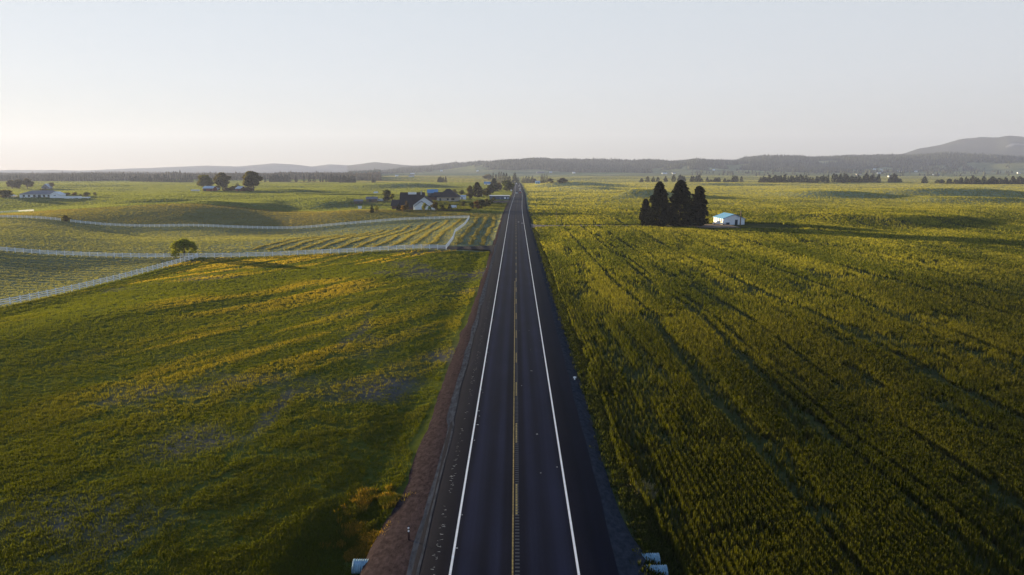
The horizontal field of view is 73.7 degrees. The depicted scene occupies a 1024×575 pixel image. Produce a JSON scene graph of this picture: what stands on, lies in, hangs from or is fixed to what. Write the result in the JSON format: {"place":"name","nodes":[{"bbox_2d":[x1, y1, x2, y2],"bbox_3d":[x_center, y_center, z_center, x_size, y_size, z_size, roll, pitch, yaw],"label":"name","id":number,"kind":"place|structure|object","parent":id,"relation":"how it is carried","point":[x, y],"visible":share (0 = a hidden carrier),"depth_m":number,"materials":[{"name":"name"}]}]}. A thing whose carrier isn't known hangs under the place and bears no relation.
{"place":"outdoors","nodes":[
{"label":"outdoors","id":0,"kind":"place"},
{"bbox_2d":[0,136,1023,574],"bbox_3d":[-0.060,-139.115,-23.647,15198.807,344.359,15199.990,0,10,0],"label":"ground","id":1,"kind":"structure","parent":0,"point":[1006,146],"depth_m":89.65,"materials":[{"name":"green plant"}]},
{"bbox_2d":[0,190,14,196],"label":"round bush","id":2,"kind":"object","parent":1,"relation":"on","point":[5,193],"visible":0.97,"depth_m":609.58,"materials":[{"name":"green plant"}]},
{"bbox_2d":[6,180,14,188],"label":"leafy tree","id":3,"kind":"object","parent":1,"relation":"on","point":[8,182],"visible":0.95,"depth_m":963.58,"materials":[{"name":"green plant"}]},
{"bbox_2d":[9,179,22,188],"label":"leafy tree","id":4,"kind":"object","parent":1,"relation":"on","point":[17,183],"visible":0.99,"depth_m":963.99,"materials":[{"name":"green plant"}]},
{"bbox_2d":[21,178,34,188],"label":"leafy tree","id":5,"kind":"object","parent":1,"relation":"on","point":[26,182],"visible":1,"depth_m":966.79,"materials":[{"name":"green plant"}]},
{"bbox_2d":[1,215,60,220],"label":"white fence","id":6,"kind":"object","parent":1,"relation":"on","point":[17,216],"visible":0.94,"depth_m":340.72,"materials":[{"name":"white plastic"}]},
{"bbox_2d":[19,190,66,197],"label":"ranch house","id":7,"kind":"structure","parent":1,"relation":"on","point":[40,193],"depth_m":608.16,"materials":[{"name":"white"}]},
{"bbox_2d":[41,184,52,188],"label":"barn","id":8,"kind":"structure","parent":1,"relation":"on","point":[46,186],"depth_m":952.51,"materials":[{"name":"grey metal"}]},
{"bbox_2d":[62,215,70,221],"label":"round bush","id":9,"kind":"object","parent":1,"relation":"on","point":[66,218],"visible":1,"depth_m":339.60,"materials":[{"name":"green plant"}]},
{"bbox_2d":[50,196,90,198],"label":"garden wall","id":10,"kind":"structure","parent":1,"relation":"on","point":[68,197],"depth_m":595.88,"materials":[{"name":"white concrete"}]},
{"bbox_2d":[0,253,196,304],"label":"white fence","id":11,"kind":"object","parent":1,"relation":"on","point":[71,287],"visible":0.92,"depth_m":149.30,"materials":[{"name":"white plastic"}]},
{"bbox_2d":[0,247,196,257],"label":"white fence","id":12,"kind":"object","parent":1,"relation":"on","point":[81,253],"visible":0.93,"depth_m":201.04,"materials":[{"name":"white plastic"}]},
{"bbox_2d":[0,217,287,301],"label":"mown hay","id":13,"kind":"object","parent":1,"relation":"on","point":[122,244],"visible":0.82,"depth_m":242.12,"materials":[{"name":"green plant"}]},
{"bbox_2d":[169,237,197,256],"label":"tree","id":14,"kind":"object","parent":1,"relation":"on","point":[183,245],"visible":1,"depth_m":200.32,"materials":[{"name":"green plant"}]},
{"bbox_2d":[0,171,381,180],"bbox_3d":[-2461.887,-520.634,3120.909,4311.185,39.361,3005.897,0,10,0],"label":"valley forest","id":15,"kind":"object","parent":1,"relation":"on","point":[86,176],"visible":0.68,"depth_m":1773.43,"materials":[{"name":"green plant"}]},
{"bbox_2d":[197,175,213,186],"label":"leafy tree","id":16,"kind":"object","parent":1,"relation":"on","point":[204,180],"visible":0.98,"depth_m":844.72,"materials":[{"name":"green plant"}]},
{"bbox_2d":[203,186,216,190],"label":"barn","id":17,"kind":"structure","parent":1,"relation":"on","point":[209,188],"depth_m":721.39,"materials":[{"name":"metal"}]},
{"bbox_2d":[212,172,231,189],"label":"leafy tree","id":18,"kind":"object","parent":1,"relation":"on","point":[221,179],"visible":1,"depth_m":821.28,"materials":[{"name":"green plant"}]},
{"bbox_2d":[235,186,245,190],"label":"barn","id":19,"kind":"structure","parent":1,"relation":"on","point":[238,188],"depth_m":721.17,"materials":[{"name":"metal"}]},
{"bbox_2d":[242,187,254,190],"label":"round bush","id":20,"kind":"object","parent":1,"relation":"on","point":[247,188],"visible":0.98,"depth_m":719.84,"materials":[{"name":"green plant"}]},
{"bbox_2d":[241,171,262,190],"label":"leafy tree","id":21,"kind":"object","parent":1,"relation":"on","point":[251,178],"visible":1,"depth_m":711.21,"materials":[{"name":"green plant"}]},
{"bbox_2d":[70,216,467,228],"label":"white fence","id":22,"kind":"object","parent":1,"relation":"on","point":[267,227],"visible":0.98,"depth_m":340.39,"materials":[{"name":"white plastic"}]},
{"bbox_2d":[252,236,321,249],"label":"hay windrow","id":23,"kind":"object","parent":1,"relation":"on","point":[258,247],"visible":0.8,"depth_m":238.50,"materials":[{"name":"yellow plant"}]},
{"bbox_2d":[266,235,338,249],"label":"hay windrow","id":24,"kind":"object","parent":1,"relation":"on","point":[276,246],"visible":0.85,"depth_m":236.54,"materials":[{"name":"yellow plant"}]},
{"bbox_2d":[283,233,354,249],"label":"hay windrow","id":25,"kind":"object","parent":1,"relation":"on","point":[298,244],"visible":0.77,"depth_m":236.74,"materials":[{"name":"yellow plant"}]},
{"bbox_2d":[197,244,445,257],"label":"white fence","id":26,"kind":"object","parent":1,"relation":"on","point":[338,250],"visible":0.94,"depth_m":200.33,"materials":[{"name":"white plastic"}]},
{"bbox_2d":[298,232,368,249],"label":"hay windrow","id":27,"kind":"object","parent":1,"relation":"on","point":[311,245],"visible":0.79,"depth_m":236.01,"materials":[{"name":"yellow plant"}]},
{"bbox_2d":[318,229,384,249],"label":"hay windrow","id":28,"kind":"object","parent":1,"relation":"on","point":[326,245],"visible":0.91,"depth_m":242.25,"materials":[{"name":"yellow plant"}]},
{"bbox_2d":[354,199,362,203],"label":"garden shed","id":29,"kind":"structure","parent":1,"relation":"on","point":[359,201],"depth_m":499.42,"materials":[{"name":"grey wood"}]},
{"bbox_2d":[309,484,409,561],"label":"yellow weeds","id":30,"kind":"object","parent":1,"relation":"on","point":[359,546],"visible":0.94,"depth_m":45.05,"materials":[{"name":"green plant"}]},
{"bbox_2d":[333,227,398,248],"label":"hay windrow","id":31,"kind":"object","parent":1,"relation":"on","point":[348,243],"visible":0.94,"depth_m":244.80,"materials":[{"name":"yellow plant"}]},
{"bbox_2d":[366,197,377,201],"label":"garden shed","id":32,"kind":"structure","parent":1,"relation":"on","point":[371,199],"depth_m":517.89,"materials":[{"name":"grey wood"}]},
{"bbox_2d":[353,226,409,247],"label":"hay windrow","id":33,"kind":"object","parent":1,"relation":"on","point":[373,239],"visible":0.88,"depth_m":248.68,"materials":[{"name":"yellow plant"}]},
{"bbox_2d":[382,189,390,200],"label":"leafy tree","id":34,"kind":"object","parent":1,"relation":"on","point":[386,193],"visible":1,"depth_m":516.41,"materials":[{"name":"green plant"}]},
{"bbox_2d":[391,199,398,208],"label":"barn","id":35,"kind":"structure","parent":1,"relation":"on","point":[394,203],"depth_m":449.11,"materials":[{"name":"grey"}]},
{"bbox_2d":[368,224,423,248],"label":"hay windrow","id":36,"kind":"object","parent":1,"relation":"on","point":[390,239],"visible":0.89,"depth_m":245.74,"materials":[{"name":"yellow plant"}]},
{"bbox_2d":[400,205,408,210],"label":"round bush","id":37,"kind":"object","parent":1,"relation":"on","point":[404,207],"visible":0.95,"depth_m":379.25,"materials":[{"name":"green plant"}]},
{"bbox_2d":[351,209,469,211],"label":"post fence","id":38,"kind":"object","parent":1,"relation":"on","point":[403,210],"visible":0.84,"depth_m":374.19,"materials":[{"name":"brown wood"}]},
{"bbox_2d":[385,222,436,248],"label":"hay windrow","id":39,"kind":"object","parent":1,"relation":"on","point":[407,237],"visible":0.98,"depth_m":252.10,"materials":[{"name":"yellow plant"}]},
{"bbox_2d":[399,191,435,209],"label":"farm house","id":40,"kind":"structure","parent":1,"relation":"on","point":[416,200],"depth_m":424.47,"materials":[{"name":"white"}]},
{"bbox_2d":[405,220,449,247],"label":"hay windrow","id":41,"kind":"object","parent":1,"relation":"on","point":[424,235],"visible":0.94,"depth_m":253.64,"materials":[{"name":"yellow plant"}]},
{"bbox_2d":[427,189,437,195],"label":"barn","id":42,"kind":"structure","parent":1,"relation":"on","point":[430,191],"depth_m":592.22,"materials":[{"name":"blue metal"}]},
{"bbox_2d":[430,201,438,210],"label":"leafy tree","id":43,"kind":"object","parent":1,"relation":"on","point":[434,204],"visible":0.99,"depth_m":395.10,"materials":[{"name":"green plant"}]},
{"bbox_2d":[360,187,513,574],"bbox_3d":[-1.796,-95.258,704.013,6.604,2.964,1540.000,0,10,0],"label":"gravel shoulder","id":44,"kind":"object","parent":1,"relation":"on","point":[389,553],"visible":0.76,"depth_m":49.98},
{"bbox_2d":[351,559,368,573],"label":"culvert pipe","id":45,"kind":"object","parent":44,"relation":"on","point":[358,565],"visible":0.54,"depth_m":40.59,"materials":[{"name":"metal"}]},
{"bbox_2d":[406,209,505,574],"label":"gravel edge","id":46,"kind":"object","parent":44,"relation":"on","point":[452,408],"visible":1,"depth_m":60.13,"materials":[{"name":"gravel"}]},
{"bbox_2d":[422,218,462,245],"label":"hay windrow","id":47,"kind":"object","parent":1,"relation":"on","point":[436,238],"visible":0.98,"depth_m":252.25,"materials":[{"name":"yellow plant"}]},
{"bbox_2d":[428,189,460,200],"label":"farm house","id":48,"kind":"structure","parent":1,"relation":"on","point":[448,195],"depth_m":518.53,"materials":[{"name":"beige"}]},
{"bbox_2d":[438,209,470,210],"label":"clipped hedge","id":49,"kind":"object","parent":1,"relation":"on","point":[453,210],"visible":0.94,"depth_m":402.22,"materials":[{"name":"green plant"}]},
{"bbox_2d":[446,217,468,248],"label":"white fence","id":50,"kind":"object","parent":1,"relation":"on","point":[455,230],"visible":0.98,"depth_m":258.44,"materials":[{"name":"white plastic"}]},
{"bbox_2d":[438,244,494,253],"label":"gravel drive","id":51,"kind":"structure","parent":1,"relation":"on","point":[490,248],"depth_m":206.33,"materials":[{"name":"grey gravel"}]},
{"bbox_2d":[456,216,479,243],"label":"hay windrow","id":52,"kind":"object","parent":1,"relation":"on","point":[460,238],"visible":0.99,"depth_m":262.44,"materials":[{"name":"yellow plant"}]},
{"bbox_2d":[466,185,473,197],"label":"leafy tree","id":53,"kind":"object","parent":1,"relation":"on","point":[469,194],"visible":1,"depth_m":577.65,"materials":[{"name":"green plant"}]},
{"bbox_2d":[473,200,479,208],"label":"round shrub","id":54,"kind":"object","parent":1,"relation":"on","point":[476,203],"visible":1,"depth_m":427.56,"materials":[{"name":"green plant"}]},
{"bbox_2d":[472,182,482,196],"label":"conifer tree","id":55,"kind":"object","parent":1,"relation":"on","point":[477,187],"visible":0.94,"depth_m":621.43,"materials":[{"name":"green plant"}]},
{"bbox_2d":[468,216,487,244],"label":"hay windrow","id":56,"kind":"object","parent":1,"relation":"on","point":[477,232],"visible":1,"depth_m":260.92,"materials":[{"name":"yellow plant"}]},
{"bbox_2d":[478,199,486,208],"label":"round shrub","id":57,"kind":"object","parent":1,"relation":"on","point":[482,203],"visible":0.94,"depth_m":431.95,"materials":[{"name":"green plant"}]},
{"bbox_2d":[482,190,490,195],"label":"leafy tree","id":58,"kind":"object","parent":1,"relation":"on","point":[486,192],"visible":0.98,"depth_m":599.02,"materials":[{"name":"green plant"}]},
{"bbox_2d":[482,174,491,179],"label":"leafy tree","id":59,"kind":"object","parent":1,"relation":"on","point":[488,176],"visible":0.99,"depth_m":1766.32,"materials":[{"name":"green plant"}]},
{"bbox_2d":[479,217,496,244],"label":"hay windrow","id":60,"kind":"object","parent":1,"relation":"on","point":[484,237],"visible":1,"depth_m":264.53,"materials":[{"name":"yellow plant"}]},
{"bbox_2d":[485,198,490,205],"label":"round shrub","id":61,"kind":"object","parent":1,"relation":"on","point":[487,201],"visible":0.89,"depth_m":458.65,"materials":[{"name":"green plant"}]},
{"bbox_2d":[483,185,495,192],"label":"leafy tree","id":62,"kind":"object","parent":1,"relation":"on","point":[490,188],"visible":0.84,"depth_m":687.02,"materials":[{"name":"green plant"}]},
{"bbox_2d":[490,178,497,190],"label":"conifer tree","id":63,"kind":"object","parent":1,"relation":"on","point":[493,181],"visible":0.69,"depth_m":787.61,"materials":[{"name":"green plant"}]},
{"bbox_2d":[489,195,509,198],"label":"roadside store","id":64,"kind":"structure","parent":1,"relation":"on","point":[500,196],"depth_m":568.39,"materials":[{"name":"grey stone"}]},
{"bbox_2d":[501,180,514,190],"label":"leafy tree","id":65,"kind":"object","parent":1,"relation":"on","point":[508,185],"visible":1,"depth_m":809.37,"materials":[{"name":"green plant"}]},
{"bbox_2d":[512,173,517,182],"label":"conifer tree","id":66,"kind":"object","parent":1,"relation":"on","point":[514,179],"visible":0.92,"depth_m":1492.19,"materials":[{"name":"green plant"}]},
{"bbox_2d":[557,178,567,182],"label":"round bush","id":67,"kind":"object","parent":1,"relation":"on","point":[561,180],"visible":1,"depth_m":1046.30,"materials":[{"name":"green plant"}]},
{"bbox_2d":[521,185,647,574],"bbox_3d":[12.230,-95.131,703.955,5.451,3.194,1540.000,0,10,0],"label":"gravel shoulder","id":68,"kind":"object","parent":1,"relation":"on","point":[623,542],"visible":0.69,"depth_m":51.52},
{"bbox_2d":[642,553,660,563],"bbox_3d":[8.189,16.555,41.414,1.472,0.876,0.876,0,10,0],"label":"culvert pipe","id":69,"kind":"object","parent":68,"relation":"on","point":[655,555],"visible":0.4,"depth_m":41.16,"materials":[{"name":"metal"}]},
{"bbox_2d":[647,565,667,574],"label":"culvert pipe","id":70,"kind":"object","parent":68,"relation":"on","point":[662,568],"visible":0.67,"depth_m":40.00,"materials":[{"name":"metal"}]},
{"bbox_2d":[532,227,683,574],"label":"verge grass","id":71,"kind":"structure","parent":1,"relation":"on","point":[648,535],"depth_m":54.30,"materials":[{"name":"green plant"}]},
{"bbox_2d":[531,224,716,227],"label":"dirt drive","id":72,"kind":"structure","parent":1,"relation":"on","point":[533,225],"depth_m":290.47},
{"bbox_2d":[627,478,661,498],"bbox_3d":[9.685,14.748,50.172,2.521,0.786,2.977,0,10,0],"label":"dry grass tuft","id":73,"kind":"object","parent":1,"relation":"on","point":[653,494],"visible":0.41,"depth_m":49.72,"materials":[{"name":"green plant"}]},
{"bbox_2d":[639,199,649,225],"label":"pine tree","id":74,"kind":"object","parent":1,"relation":"on","point":[644,207],"visible":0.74,"depth_m":289.15,"materials":[{"name":"green plant"}]},
{"bbox_2d":[643,181,671,226],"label":"pine tree","id":75,"kind":"object","parent":1,"relation":"on","point":[659,200],"visible":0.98,"depth_m":282.99,"materials":[{"name":"green plant"}]},
{"bbox_2d":[666,180,696,226],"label":"pine tree","id":76,"kind":"object","parent":1,"relation":"on","point":[681,201],"visible":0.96,"depth_m":282.82,"materials":[{"name":"green plant"}]},
{"bbox_2d":[348,151,1023,174],"bbox_3d":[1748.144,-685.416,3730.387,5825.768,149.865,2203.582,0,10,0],"label":"hillside forest","id":77,"kind":"object","parent":1,"relation":"on","point":[861,162],"visible":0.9,"depth_m":3576.81,"materials":[{"name":"green plant"}]},
{"bbox_2d":[690,186,709,225],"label":"pine tree","id":78,"kind":"object","parent":1,"relation":"on","point":[699,202],"visible":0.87,"depth_m":285.99,"materials":[{"name":"green plant"}]},
{"bbox_2d":[703,224,736,227],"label":"dirt yard","id":79,"kind":"structure","parent":1,"relation":"on","point":[722,226],"depth_m":289.55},
{"bbox_2d":[713,212,745,224],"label":"metal shed","id":80,"kind":"structure","parent":1,"relation":"on","point":[729,218],"depth_m":294.59,"materials":[{"name":"white metal"}]},
{"bbox_2d":[520,175,1023,574],"bbox_3d":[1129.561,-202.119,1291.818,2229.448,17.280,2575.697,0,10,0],"label":"standing crop","id":81,"kind":"object","parent":1,"relation":"on","point":[909,541],"visible":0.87,"depth_m":79.40,"materials":[{"name":"green plant"}]},
{"bbox_2d":[841,173,845,182],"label":"conifer tree","id":82,"kind":"object","parent":1,"relation":"on","point":[843,179],"visible":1,"depth_m":1316.48,"materials":[{"name":"green plant"}]},
{"bbox_2d":[691,161,1015,176],"bbox_3d":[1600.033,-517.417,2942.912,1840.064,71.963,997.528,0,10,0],"label":"village trees","id":83,"kind":"object","parent":1,"relation":"on","point":[944,171],"visible":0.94,"depth_m":2819.16,"materials":[{"name":"green plant"}]},
{"bbox_2d":[864,173,868,182],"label":"conifer tree","id":84,"kind":"object","parent":1,"relation":"on","point":[865,177],"visible":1,"depth_m":1321.71,"materials":[{"name":"green plant"}]},
{"bbox_2d":[875,174,880,182],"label":"conifer tree","id":85,"kind":"object","parent":1,"relation":"on","point":[878,180],"visible":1,"depth_m":1319.56,"materials":[{"name":"green plant"}]},
{"bbox_2d":[920,176,928,182],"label":"conifer tree","id":86,"kind":"object","parent":1,"relation":"on","point":[923,179],"visible":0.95,"depth_m":1259.96,"materials":[{"name":"green plant"}]},
{"bbox_2d":[958,177,964,183],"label":"conifer tree","id":87,"kind":"object","parent":1,"relation":"on","point":[960,180],"visible":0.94,"depth_m":1216.03,"materials":[{"name":"green plant"}]},
{"bbox_2d":[1016,176,1023,184],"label":"conifer tree","id":88,"kind":"object","parent":1,"relation":"on","point":[1021,180],"visible":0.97,"depth_m":1202.66,"materials":[{"name":"green plant"}]},
{"bbox_2d":[0,0,1023,169],"label":"sky","id":89,"kind":"structure","parent":0,"point":[85,84],"materials":[{"name":"white"}]},
{"bbox_2d":[411,183,618,574],"bbox_3d":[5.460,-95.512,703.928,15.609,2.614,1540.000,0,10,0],"label":"road","id":90,"kind":"structure","parent":0,"point":[484,542],"depth_m":54.68,"materials":[{"name":"grey asphalt"}]},
{"bbox_2d":[432,318,521,574],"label":"road scuffs","id":91,"kind":"object","parent":90,"relation":"on","point":[452,485],"visible":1,"depth_m":45.43,"materials":[{"name":"grey asphalt"}]},
{"bbox_2d":[449,183,515,574],"bbox_3d":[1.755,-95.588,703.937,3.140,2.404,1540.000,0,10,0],"label":"edge line","id":92,"kind":"object","parent":90,"relation":"on","point":[453,552],"visible":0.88,"depth_m":54.29,"materials":[{"name":"white paint"}]},
{"bbox_2d":[512,306,514,574],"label":"line","id":93,"kind":"object","parent":90,"relation":"on","point":[513,454],"visible":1,"depth_m":51.59,"materials":[{"name":"yellow paint"}]},
{"bbox_2d":[515,237,519,574],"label":"rumble strip","id":94,"kind":"object","parent":90,"relation":"on","point":[516,367],"visible":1,"depth_m":53.46,"materials":[{"name":"grey asphalt"}]},
{"bbox_2d":[516,195,518,513],"bbox_3d":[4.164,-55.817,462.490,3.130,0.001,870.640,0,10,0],"label":"passing line","id":95,"kind":"object","parent":90,"relation":"on","point":[516,423],"visible":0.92,"depth_m":60.75,"materials":[{"name":"yellow paint"}]},
{"bbox_2d":[520,187,579,574],"bbox_3d":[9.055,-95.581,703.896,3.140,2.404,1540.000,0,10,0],"label":"edge line","id":96,"kind":"object","parent":90,"relation":"on","point":[575,552],"visible":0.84,"depth_m":54.38,"materials":[{"name":"white paint"}]}
]}

